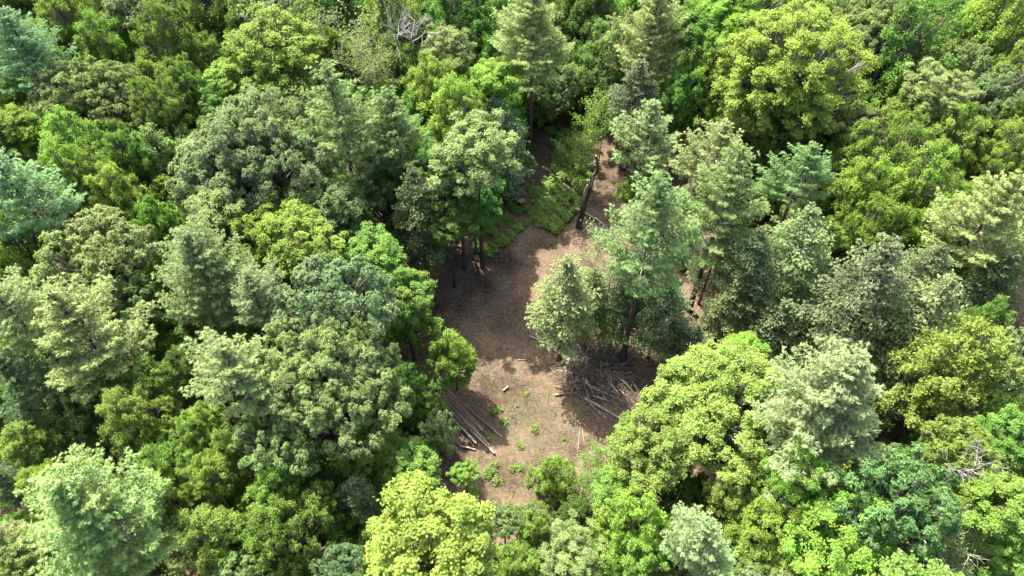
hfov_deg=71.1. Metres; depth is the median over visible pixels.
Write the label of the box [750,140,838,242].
pine tree
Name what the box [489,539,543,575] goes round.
broadleaf tree
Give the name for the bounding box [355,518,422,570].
understory tree
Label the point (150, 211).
broadleaf tree
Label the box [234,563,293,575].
understory tree
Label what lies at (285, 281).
understory tree
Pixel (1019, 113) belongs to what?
broadleaf tree
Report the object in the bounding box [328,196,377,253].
understory tree
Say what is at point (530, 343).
wood chip litter
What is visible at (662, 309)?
hemlock tree
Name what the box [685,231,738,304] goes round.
hemlock tree
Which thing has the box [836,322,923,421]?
hemlock tree
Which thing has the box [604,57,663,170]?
hemlock tree
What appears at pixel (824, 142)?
understory tree
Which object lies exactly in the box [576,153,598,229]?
broken snag
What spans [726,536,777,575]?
maple tree
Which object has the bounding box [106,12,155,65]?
broadleaf tree
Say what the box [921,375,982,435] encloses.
understory tree
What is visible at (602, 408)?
log
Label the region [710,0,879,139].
maple tree
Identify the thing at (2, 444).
understory tree
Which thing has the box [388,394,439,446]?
broadleaf tree
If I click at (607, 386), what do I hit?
log
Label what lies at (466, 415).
log
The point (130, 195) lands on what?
broadleaf tree
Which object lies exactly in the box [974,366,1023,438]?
understory tree
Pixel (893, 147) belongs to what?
broadleaf tree
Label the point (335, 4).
broadleaf tree
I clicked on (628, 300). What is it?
hemlock tree
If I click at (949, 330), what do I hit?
understory tree
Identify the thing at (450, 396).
log
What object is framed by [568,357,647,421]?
brush pile
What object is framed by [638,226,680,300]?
hemlock tree
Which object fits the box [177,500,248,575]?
broadleaf tree
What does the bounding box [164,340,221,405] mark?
broadleaf tree
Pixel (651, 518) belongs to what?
broadleaf tree
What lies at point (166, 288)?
understory tree
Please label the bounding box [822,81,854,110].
understory tree
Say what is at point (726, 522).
understory tree
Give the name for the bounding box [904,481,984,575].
sparse tree
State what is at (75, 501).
pine tree
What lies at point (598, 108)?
sparse tree
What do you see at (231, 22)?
broadleaf tree
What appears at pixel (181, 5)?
understory tree
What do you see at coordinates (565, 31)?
understory tree
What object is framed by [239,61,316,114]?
maple tree
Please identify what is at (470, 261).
pole
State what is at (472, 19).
broadleaf tree
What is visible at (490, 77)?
maple tree
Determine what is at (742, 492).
broadleaf tree
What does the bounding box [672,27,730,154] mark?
broadleaf tree
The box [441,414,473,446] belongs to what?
log
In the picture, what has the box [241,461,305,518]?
broadleaf tree
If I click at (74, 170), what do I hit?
broadleaf tree
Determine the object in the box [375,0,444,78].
dead tree
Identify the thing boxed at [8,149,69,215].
understory tree
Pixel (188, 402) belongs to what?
understory tree
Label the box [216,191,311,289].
maple tree
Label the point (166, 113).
broadleaf tree
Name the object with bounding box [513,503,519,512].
seedling
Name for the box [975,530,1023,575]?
maple tree
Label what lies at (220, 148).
oak tree
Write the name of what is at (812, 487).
broadleaf tree
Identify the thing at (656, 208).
pine tree
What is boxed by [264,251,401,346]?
oak tree
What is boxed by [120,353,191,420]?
broadleaf tree
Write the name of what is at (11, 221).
understory tree
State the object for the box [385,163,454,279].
hemlock tree
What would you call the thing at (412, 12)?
broadleaf tree
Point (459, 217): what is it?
maple tree
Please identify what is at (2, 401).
understory tree
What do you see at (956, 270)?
broadleaf tree
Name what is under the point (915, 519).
oak tree
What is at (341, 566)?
oak tree
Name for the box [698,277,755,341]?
hemlock tree
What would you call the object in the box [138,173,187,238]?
understory tree
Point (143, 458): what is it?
understory tree
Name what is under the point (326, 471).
understory tree
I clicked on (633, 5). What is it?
understory tree
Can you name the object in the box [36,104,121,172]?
broadleaf tree
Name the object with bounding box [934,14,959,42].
understory tree
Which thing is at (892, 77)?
broadleaf tree
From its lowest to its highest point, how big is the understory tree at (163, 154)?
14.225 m
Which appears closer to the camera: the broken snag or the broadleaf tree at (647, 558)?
the broadleaf tree at (647, 558)
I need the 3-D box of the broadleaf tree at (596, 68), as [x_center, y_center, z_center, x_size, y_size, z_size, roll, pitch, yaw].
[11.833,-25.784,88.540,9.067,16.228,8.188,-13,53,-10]
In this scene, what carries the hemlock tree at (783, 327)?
on the ground
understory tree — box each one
[0,109,50,198]
[0,205,66,277]
[0,256,25,284]
[0,313,52,396]
[0,376,21,430]
[0,430,61,508]
[0,498,43,554]
[0,513,98,575]
[1,157,32,216]
[2,262,91,355]
[3,45,71,78]
[7,15,44,43]
[8,0,40,29]
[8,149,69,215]
[22,316,121,379]
[29,382,103,444]
[35,0,103,27]
[36,0,78,46]
[43,22,84,70]
[49,435,131,490]
[64,159,161,232]
[72,524,187,575]
[82,22,158,89]
[89,0,104,28]
[97,314,173,391]
[101,380,214,471]
[102,247,173,325]
[118,426,208,500]
[120,122,176,197]
[134,14,176,58]
[137,220,188,272]
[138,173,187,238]
[143,251,222,319]
[152,383,246,458]
[155,0,199,32]
[156,294,237,363]
[164,86,210,135]
[164,114,207,179]
[170,196,261,280]
[172,165,229,230]
[193,12,248,58]
[198,500,293,575]
[202,38,252,67]
[205,444,268,513]
[215,313,298,389]
[218,283,289,347]
[233,361,301,445]
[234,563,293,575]
[238,440,360,557]
[243,207,326,286]
[256,248,349,326]
[268,496,369,575]
[275,0,307,9]
[277,7,303,34]
[290,63,333,130]
[293,0,318,23]
[297,24,364,89]
[301,6,374,85]
[304,102,359,161]
[311,129,359,180]
[325,78,376,124]
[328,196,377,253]
[330,426,403,528]
[335,549,363,572]
[338,0,371,75]
[342,105,408,168]
[353,22,416,95]
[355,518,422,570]
[362,288,443,355]
[372,36,425,106]
[398,84,442,153]
[402,0,426,21]
[410,0,442,27]
[410,21,447,64]
[417,46,485,106]
[424,0,486,15]
[446,4,488,64]
[468,31,511,105]
[468,104,539,186]
[476,0,516,34]
[482,89,532,149]
[494,1,569,61]
[504,49,566,126]
[513,0,554,4]
[540,51,601,117]
[551,26,578,66]
[615,0,654,31]
[617,80,685,159]
[625,52,671,97]
[637,499,732,575]
[646,462,718,516]
[653,17,690,79]
[661,53,711,109]
[662,0,683,14]
[663,0,698,50]
[672,101,732,170]
[697,498,769,569]
[698,155,765,221]
[730,404,767,434]
[737,134,792,180]
[744,203,833,298]
[748,166,800,226]
[775,190,840,226]
[784,101,833,172]
[797,291,874,359]
[806,142,843,216]
[812,271,901,349]
[819,450,906,522]
[820,395,894,448]
[821,95,878,157]
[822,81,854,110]
[822,211,906,280]
[826,0,847,24]
[848,90,880,106]
[852,60,916,105]
[859,517,949,575]
[867,333,920,406]
[877,428,965,516]
[920,27,959,81]
[921,310,1017,374]
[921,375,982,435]
[923,0,979,31]
[925,556,1001,575]
[929,147,975,185]
[930,172,992,219]
[933,266,985,322]
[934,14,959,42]
[946,81,990,127]
[951,525,1021,575]
[962,451,1023,510]
[964,193,1023,272]
[974,132,1023,195]
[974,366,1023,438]
[980,175,1023,233]
[1009,329,1023,392]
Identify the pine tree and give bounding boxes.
[0,5,76,109]
[0,146,90,289]
[0,263,84,388]
[0,343,106,458]
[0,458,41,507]
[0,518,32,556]
[12,443,184,575]
[20,272,157,404]
[151,213,259,344]
[176,326,292,430]
[228,257,291,354]
[285,59,403,218]
[343,85,435,180]
[487,0,574,159]
[537,507,609,575]
[594,161,706,363]
[605,0,692,146]
[608,98,682,215]
[659,500,738,575]
[669,118,748,272]
[674,138,773,312]
[748,335,893,509]
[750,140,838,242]
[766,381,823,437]
[920,168,1023,272]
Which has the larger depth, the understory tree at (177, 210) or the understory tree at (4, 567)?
the understory tree at (177, 210)
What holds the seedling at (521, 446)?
on the ground
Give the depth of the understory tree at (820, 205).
77.18 m
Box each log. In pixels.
[438,381,501,436]
[438,398,473,438]
[439,394,488,444]
[440,396,472,431]
[441,393,478,430]
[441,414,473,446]
[442,407,476,443]
[442,409,464,432]
[443,396,470,429]
[444,398,478,432]
[445,395,474,423]
[446,392,480,429]
[447,390,492,429]
[447,405,494,453]
[453,397,488,436]
[460,445,475,450]
[468,411,487,429]
[529,335,557,348]
[563,356,594,379]
[577,207,595,218]
[584,397,620,419]
[596,379,619,392]
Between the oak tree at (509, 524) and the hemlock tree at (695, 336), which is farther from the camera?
the hemlock tree at (695, 336)
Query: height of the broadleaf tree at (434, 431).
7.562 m
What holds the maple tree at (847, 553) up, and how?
on the ground
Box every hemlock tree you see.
[22,172,84,251]
[336,473,387,529]
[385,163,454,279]
[481,95,535,203]
[524,253,601,363]
[561,266,621,330]
[594,284,638,350]
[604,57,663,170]
[605,247,661,338]
[623,274,696,362]
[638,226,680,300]
[661,323,707,365]
[672,176,705,263]
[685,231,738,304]
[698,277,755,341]
[712,225,777,341]
[712,271,780,342]
[738,202,835,322]
[740,297,812,365]
[796,231,921,374]
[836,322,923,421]
[863,269,967,377]
[880,240,958,320]
[944,248,1023,322]
[961,226,1023,305]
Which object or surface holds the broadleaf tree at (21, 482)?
on the ground
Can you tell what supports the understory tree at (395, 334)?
on the ground
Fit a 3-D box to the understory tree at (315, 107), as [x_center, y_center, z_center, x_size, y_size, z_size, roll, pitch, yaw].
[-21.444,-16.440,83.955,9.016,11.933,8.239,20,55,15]
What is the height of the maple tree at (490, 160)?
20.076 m
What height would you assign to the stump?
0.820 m
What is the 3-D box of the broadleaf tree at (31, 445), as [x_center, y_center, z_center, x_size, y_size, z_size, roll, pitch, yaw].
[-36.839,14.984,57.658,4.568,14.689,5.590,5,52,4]
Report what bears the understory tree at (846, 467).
on the ground
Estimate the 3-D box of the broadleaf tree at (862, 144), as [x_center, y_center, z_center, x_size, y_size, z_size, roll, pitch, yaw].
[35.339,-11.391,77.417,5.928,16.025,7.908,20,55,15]
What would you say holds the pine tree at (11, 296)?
on the ground
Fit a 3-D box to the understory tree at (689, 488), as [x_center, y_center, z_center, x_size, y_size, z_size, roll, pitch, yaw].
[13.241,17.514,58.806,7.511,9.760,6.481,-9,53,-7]
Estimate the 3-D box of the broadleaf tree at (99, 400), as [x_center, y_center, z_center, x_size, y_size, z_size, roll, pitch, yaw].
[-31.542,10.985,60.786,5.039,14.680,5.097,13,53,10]
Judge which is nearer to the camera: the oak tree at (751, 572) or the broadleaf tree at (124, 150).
the oak tree at (751, 572)
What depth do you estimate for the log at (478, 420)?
68.52 m
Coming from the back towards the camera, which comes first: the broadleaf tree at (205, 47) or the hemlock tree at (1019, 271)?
the broadleaf tree at (205, 47)
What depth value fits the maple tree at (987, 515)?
48.22 m
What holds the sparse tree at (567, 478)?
on the ground
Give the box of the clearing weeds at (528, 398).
[481,345,580,460]
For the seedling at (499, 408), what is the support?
on the ground
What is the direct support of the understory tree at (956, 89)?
on the ground
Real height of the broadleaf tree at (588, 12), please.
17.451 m
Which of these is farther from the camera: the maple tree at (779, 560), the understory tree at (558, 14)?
the understory tree at (558, 14)
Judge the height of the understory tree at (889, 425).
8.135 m
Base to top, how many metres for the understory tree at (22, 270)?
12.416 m
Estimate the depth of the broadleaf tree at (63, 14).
86.80 m
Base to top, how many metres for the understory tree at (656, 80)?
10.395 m
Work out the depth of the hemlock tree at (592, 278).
67.92 m
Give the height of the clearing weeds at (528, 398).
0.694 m
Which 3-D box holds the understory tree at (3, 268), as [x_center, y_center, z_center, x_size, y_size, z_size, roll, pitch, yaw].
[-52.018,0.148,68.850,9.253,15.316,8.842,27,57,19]
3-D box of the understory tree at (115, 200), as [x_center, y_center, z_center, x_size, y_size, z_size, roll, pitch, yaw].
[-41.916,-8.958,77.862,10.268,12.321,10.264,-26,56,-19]
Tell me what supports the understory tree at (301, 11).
on the ground
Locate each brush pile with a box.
[547,335,645,408]
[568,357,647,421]
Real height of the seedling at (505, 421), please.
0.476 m
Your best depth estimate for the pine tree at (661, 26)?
80.33 m
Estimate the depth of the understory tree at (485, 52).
88.00 m
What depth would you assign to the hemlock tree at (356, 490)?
53.56 m
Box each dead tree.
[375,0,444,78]
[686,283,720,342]
[901,505,986,573]
[940,438,1009,484]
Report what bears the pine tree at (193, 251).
on the ground
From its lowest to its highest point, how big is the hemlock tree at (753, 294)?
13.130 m
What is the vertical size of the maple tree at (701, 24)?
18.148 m
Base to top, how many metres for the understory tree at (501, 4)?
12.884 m
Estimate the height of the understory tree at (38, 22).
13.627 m
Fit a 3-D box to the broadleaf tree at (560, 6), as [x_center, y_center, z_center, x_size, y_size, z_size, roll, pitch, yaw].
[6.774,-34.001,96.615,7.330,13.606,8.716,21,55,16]
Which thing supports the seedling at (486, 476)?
on the ground
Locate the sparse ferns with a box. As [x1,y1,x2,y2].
[472,194,552,257]
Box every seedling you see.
[468,483,482,497]
[481,467,497,481]
[483,464,497,475]
[489,406,495,413]
[490,458,499,469]
[491,474,503,485]
[495,405,502,412]
[500,416,508,424]
[508,461,517,474]
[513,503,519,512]
[516,463,524,472]
[517,443,525,449]
[522,475,534,490]
[531,424,537,433]
[547,511,554,519]
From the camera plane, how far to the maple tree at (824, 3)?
81.72 m
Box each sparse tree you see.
[228,0,394,95]
[243,78,319,153]
[328,29,399,104]
[551,122,607,185]
[556,447,604,494]
[558,305,619,351]
[566,470,609,529]
[569,81,631,160]
[571,217,655,338]
[577,438,634,476]
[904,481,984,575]
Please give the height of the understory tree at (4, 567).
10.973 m
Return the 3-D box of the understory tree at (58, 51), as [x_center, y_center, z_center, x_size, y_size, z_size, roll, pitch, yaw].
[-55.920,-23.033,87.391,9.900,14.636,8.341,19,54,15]
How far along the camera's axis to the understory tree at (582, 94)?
92.55 m
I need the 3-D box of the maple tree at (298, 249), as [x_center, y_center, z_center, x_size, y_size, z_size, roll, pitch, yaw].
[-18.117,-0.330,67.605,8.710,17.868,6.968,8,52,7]
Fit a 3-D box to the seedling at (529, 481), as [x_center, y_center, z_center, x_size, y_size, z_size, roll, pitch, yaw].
[1.609,17.440,64.538,1.332,0.668,1.311,-21,55,-15]
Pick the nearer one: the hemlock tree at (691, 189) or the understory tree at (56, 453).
the understory tree at (56, 453)
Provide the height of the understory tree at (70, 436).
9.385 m
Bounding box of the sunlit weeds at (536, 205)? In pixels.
[527,183,559,228]
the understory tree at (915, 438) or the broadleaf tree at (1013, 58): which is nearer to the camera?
the understory tree at (915, 438)
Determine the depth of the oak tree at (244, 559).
48.37 m
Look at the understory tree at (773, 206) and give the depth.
80.58 m
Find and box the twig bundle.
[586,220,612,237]
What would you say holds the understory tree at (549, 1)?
on the ground
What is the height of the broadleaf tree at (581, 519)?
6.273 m
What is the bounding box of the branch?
[585,382,624,401]
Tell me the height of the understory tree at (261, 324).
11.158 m
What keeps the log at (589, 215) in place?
on the ground
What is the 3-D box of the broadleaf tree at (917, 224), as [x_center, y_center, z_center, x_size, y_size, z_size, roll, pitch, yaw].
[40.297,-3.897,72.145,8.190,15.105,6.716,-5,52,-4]
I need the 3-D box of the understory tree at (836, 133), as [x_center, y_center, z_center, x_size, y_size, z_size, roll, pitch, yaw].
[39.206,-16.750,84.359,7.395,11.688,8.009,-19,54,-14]
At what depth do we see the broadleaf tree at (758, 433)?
53.70 m
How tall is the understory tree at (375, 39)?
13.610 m
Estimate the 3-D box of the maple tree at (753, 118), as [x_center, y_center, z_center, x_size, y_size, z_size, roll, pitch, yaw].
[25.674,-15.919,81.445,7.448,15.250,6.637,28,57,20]
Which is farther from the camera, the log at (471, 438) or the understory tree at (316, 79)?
the understory tree at (316, 79)
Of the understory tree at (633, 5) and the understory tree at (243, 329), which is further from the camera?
the understory tree at (633, 5)
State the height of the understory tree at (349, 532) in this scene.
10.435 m
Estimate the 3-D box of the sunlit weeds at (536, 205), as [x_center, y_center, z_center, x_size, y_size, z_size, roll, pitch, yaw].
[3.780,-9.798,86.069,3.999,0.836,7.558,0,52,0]
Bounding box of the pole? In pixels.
[445,260,496,263]
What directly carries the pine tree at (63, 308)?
on the ground
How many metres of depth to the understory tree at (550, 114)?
90.57 m
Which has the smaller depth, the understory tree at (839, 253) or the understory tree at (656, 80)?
the understory tree at (839, 253)
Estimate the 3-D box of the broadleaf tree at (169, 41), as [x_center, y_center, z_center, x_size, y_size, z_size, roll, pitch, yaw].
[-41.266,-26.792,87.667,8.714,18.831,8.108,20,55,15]
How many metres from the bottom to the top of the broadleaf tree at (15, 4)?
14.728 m
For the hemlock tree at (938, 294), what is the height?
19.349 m
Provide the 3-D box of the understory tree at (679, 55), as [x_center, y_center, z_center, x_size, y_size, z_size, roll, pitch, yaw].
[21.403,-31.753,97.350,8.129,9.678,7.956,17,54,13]
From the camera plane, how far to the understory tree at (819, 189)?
79.62 m
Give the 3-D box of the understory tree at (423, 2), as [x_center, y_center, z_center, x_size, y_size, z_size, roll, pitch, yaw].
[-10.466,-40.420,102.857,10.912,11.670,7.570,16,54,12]
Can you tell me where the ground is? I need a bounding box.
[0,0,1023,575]
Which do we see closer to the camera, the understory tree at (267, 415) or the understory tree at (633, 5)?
the understory tree at (267, 415)
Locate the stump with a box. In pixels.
[517,198,524,206]
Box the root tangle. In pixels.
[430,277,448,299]
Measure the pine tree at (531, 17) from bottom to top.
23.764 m
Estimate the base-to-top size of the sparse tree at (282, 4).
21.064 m
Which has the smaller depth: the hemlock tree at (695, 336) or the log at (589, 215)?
the hemlock tree at (695, 336)
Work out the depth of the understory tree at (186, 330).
64.00 m
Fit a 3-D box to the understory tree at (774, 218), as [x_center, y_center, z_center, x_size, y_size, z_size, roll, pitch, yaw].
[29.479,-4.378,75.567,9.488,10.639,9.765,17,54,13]
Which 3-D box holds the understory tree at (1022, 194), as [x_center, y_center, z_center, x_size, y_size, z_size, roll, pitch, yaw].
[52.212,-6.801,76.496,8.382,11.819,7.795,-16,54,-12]
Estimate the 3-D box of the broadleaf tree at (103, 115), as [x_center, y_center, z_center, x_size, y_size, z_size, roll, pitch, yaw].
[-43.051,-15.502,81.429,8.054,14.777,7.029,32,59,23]
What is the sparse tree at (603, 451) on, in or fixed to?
on the ground
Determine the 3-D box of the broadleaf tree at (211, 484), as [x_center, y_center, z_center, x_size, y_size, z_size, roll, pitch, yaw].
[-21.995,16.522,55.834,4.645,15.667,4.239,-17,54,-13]
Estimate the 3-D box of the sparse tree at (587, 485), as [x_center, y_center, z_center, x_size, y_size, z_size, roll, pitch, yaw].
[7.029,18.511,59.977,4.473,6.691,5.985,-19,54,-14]
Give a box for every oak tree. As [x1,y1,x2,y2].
[0,523,61,575]
[22,56,105,132]
[28,203,165,300]
[68,54,140,115]
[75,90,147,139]
[92,269,167,335]
[98,0,178,31]
[165,83,338,224]
[211,546,266,575]
[227,405,327,478]
[248,309,412,459]
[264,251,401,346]
[308,542,369,575]
[482,501,524,546]
[512,55,579,137]
[739,565,792,575]
[823,441,963,559]
[827,0,944,61]
[836,24,890,66]
[837,105,889,150]
[918,413,1013,499]
[927,326,1023,443]
[937,37,993,82]
[956,63,1023,132]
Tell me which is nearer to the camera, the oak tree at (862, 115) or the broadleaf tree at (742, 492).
the broadleaf tree at (742, 492)
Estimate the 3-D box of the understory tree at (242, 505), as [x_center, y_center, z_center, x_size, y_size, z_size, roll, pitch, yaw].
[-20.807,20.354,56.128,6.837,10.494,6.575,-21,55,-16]
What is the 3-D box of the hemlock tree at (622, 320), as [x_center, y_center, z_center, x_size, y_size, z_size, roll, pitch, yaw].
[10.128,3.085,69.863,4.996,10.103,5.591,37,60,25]
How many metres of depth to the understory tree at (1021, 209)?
71.61 m
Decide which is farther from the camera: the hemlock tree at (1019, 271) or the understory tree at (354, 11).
the understory tree at (354, 11)
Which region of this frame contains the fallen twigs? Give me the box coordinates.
[410,136,698,517]
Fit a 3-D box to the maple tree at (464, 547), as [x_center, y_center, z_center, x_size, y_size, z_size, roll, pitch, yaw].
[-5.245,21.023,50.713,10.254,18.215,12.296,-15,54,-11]
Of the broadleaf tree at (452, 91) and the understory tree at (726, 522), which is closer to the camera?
the understory tree at (726, 522)
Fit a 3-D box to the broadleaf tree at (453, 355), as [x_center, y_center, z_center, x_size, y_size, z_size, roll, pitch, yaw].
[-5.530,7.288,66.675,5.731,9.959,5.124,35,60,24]
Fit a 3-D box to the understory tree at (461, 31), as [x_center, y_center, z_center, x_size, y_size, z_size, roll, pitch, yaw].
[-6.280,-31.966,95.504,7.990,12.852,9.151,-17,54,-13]
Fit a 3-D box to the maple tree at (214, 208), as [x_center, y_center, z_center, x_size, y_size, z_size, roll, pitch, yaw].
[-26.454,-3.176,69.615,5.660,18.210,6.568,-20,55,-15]
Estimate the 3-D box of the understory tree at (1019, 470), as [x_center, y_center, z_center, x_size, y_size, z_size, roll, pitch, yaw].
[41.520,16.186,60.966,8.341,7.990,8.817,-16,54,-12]
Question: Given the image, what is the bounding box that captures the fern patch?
[533,123,593,233]
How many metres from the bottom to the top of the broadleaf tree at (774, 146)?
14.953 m
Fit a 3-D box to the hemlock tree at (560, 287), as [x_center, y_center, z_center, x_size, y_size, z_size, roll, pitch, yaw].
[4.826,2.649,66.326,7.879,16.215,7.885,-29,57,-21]
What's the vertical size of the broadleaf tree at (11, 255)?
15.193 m
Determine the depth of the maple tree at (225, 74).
77.71 m
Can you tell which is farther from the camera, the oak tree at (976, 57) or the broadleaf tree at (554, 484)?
the oak tree at (976, 57)
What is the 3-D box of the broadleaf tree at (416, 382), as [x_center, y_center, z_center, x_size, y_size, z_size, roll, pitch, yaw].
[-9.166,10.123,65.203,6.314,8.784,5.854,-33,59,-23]
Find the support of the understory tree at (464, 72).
on the ground
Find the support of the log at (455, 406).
on the log
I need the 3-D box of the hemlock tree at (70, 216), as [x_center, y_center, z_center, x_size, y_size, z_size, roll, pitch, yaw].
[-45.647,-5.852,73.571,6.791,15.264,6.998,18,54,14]
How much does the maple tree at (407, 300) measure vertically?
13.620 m
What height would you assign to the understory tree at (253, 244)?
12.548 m
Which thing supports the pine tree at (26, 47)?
on the ground
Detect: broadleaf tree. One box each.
[0,0,37,25]
[0,206,71,285]
[0,420,66,494]
[13,458,67,504]
[29,376,128,469]
[31,0,116,56]
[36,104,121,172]
[36,132,120,218]
[72,2,135,89]
[77,159,154,234]
[78,360,143,428]
[94,376,180,458]
[97,118,157,186]
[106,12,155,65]
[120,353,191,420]
[121,68,199,145]
[123,55,171,103]
[128,0,201,78]
[129,193,185,256]
[133,434,202,504]
[144,315,197,381]
[151,469,201,529]
[156,50,213,120]
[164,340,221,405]
[167,400,229,454]
[172,0,250,52]
[174,448,247,512]
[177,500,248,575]
[186,31,232,85]
[209,423,266,485]
[222,0,275,66]
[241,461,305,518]
[242,485,335,575]
[292,478,339,539]
[314,0,368,47]
[334,413,403,484]
[345,145,413,245]
[356,0,431,64]
[386,360,449,429]
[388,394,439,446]
[391,211,433,270]
[399,132,469,260]
[400,50,462,123]
[414,0,502,66]
[416,70,495,144]
[418,407,460,460]
[425,322,477,393]
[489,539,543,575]
[512,497,555,562]
[526,454,577,506]
[544,0,584,46]
[551,493,595,533]
[559,0,624,78]
[573,14,638,130]
[587,482,672,575]
[590,523,669,575]
[613,177,641,220]
[656,65,706,159]
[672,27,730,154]
[701,450,766,521]
[707,423,771,486]
[722,493,812,573]
[750,436,834,523]
[752,108,816,171]
[821,119,880,209]
[823,146,906,220]
[833,0,966,120]
[835,184,916,260]
[869,77,960,154]
[871,106,946,179]
[876,313,1023,444]
[884,137,980,231]
[887,193,963,260]
[904,98,992,184]
[929,218,989,289]
[947,295,1017,353]
[949,0,1023,76]
[951,98,1023,177]
[970,117,1023,193]
[992,38,1023,94]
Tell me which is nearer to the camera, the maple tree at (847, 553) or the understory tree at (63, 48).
the maple tree at (847, 553)
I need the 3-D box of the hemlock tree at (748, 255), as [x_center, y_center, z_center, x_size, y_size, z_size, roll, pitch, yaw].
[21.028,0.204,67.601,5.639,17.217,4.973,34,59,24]
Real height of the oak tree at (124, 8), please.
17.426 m
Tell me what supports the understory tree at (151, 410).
on the ground
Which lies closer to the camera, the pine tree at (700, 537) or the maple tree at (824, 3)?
the pine tree at (700, 537)
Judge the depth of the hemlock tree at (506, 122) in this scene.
81.14 m
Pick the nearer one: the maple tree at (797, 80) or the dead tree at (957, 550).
the dead tree at (957, 550)
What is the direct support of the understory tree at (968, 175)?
on the ground
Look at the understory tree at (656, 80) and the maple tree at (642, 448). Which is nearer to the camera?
the maple tree at (642, 448)
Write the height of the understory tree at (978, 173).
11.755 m
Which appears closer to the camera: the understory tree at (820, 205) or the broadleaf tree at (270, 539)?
the broadleaf tree at (270, 539)
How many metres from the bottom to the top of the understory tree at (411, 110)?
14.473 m
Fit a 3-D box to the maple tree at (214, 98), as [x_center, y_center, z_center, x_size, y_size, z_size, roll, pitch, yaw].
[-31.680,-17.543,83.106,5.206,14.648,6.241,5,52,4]
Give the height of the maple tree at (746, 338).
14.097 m
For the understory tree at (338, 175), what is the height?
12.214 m
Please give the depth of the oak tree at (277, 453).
50.82 m
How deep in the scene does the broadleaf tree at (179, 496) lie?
50.75 m
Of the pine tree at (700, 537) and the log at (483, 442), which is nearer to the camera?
the pine tree at (700, 537)
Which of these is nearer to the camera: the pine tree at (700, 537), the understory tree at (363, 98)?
the pine tree at (700, 537)
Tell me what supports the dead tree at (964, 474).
on the ground
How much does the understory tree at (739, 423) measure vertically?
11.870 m
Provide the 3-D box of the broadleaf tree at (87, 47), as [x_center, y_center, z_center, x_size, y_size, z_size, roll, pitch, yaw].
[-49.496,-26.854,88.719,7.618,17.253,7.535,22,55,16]
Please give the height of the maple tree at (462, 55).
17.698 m
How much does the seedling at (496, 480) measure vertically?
0.545 m
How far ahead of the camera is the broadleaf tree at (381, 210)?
71.70 m
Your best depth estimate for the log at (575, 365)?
71.84 m
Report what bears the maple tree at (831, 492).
on the ground
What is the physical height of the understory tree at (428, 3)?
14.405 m
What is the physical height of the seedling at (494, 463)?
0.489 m
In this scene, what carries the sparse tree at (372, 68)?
on the ground
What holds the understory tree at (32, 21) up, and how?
on the ground
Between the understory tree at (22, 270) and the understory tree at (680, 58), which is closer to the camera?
the understory tree at (22, 270)
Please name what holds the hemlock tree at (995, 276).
on the ground
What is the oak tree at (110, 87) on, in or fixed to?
on the ground
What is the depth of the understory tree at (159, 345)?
64.16 m
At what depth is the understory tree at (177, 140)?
77.71 m
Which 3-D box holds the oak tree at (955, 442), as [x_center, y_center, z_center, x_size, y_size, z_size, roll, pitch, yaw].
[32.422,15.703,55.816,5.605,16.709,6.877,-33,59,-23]
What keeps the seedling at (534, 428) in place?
on the ground
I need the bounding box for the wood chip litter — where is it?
[420,138,713,513]
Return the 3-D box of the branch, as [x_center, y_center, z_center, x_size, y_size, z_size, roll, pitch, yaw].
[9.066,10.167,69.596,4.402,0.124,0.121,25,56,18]
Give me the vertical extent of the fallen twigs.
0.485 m
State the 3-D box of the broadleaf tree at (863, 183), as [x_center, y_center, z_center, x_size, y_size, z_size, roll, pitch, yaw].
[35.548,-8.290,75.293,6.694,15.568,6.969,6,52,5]
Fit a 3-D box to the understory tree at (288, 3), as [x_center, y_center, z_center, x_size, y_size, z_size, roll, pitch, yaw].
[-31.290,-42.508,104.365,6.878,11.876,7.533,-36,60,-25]
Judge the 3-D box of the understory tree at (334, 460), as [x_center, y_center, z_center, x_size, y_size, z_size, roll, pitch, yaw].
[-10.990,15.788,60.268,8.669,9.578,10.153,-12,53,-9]
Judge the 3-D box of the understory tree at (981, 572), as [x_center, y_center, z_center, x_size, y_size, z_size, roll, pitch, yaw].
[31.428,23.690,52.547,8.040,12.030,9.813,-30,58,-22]
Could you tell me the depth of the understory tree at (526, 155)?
83.84 m
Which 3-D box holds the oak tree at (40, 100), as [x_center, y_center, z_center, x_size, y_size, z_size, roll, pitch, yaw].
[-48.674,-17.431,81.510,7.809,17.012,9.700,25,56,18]
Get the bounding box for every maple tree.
[0,77,27,109]
[0,102,48,156]
[184,181,246,246]
[199,86,232,112]
[202,56,262,96]
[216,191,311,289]
[220,1,328,91]
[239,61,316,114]
[254,199,349,278]
[289,175,369,293]
[344,220,406,292]
[354,467,501,575]
[365,265,437,361]
[381,435,441,509]
[416,25,478,80]
[418,185,485,287]
[426,107,522,269]
[435,150,479,270]
[445,173,507,254]
[445,458,480,493]
[469,55,523,99]
[589,459,649,534]
[602,399,693,497]
[639,335,802,495]
[667,6,722,133]
[693,0,801,119]
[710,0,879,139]
[717,83,779,141]
[723,330,772,365]
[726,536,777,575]
[760,0,835,23]
[763,534,828,575]
[773,481,897,575]
[812,215,851,257]
[816,486,843,499]
[860,537,920,575]
[875,548,964,575]
[901,56,986,118]
[945,461,1023,546]
[973,402,1023,476]
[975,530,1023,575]
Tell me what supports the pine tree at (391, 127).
on the ground
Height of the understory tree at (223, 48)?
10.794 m
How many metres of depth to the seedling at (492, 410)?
69.19 m

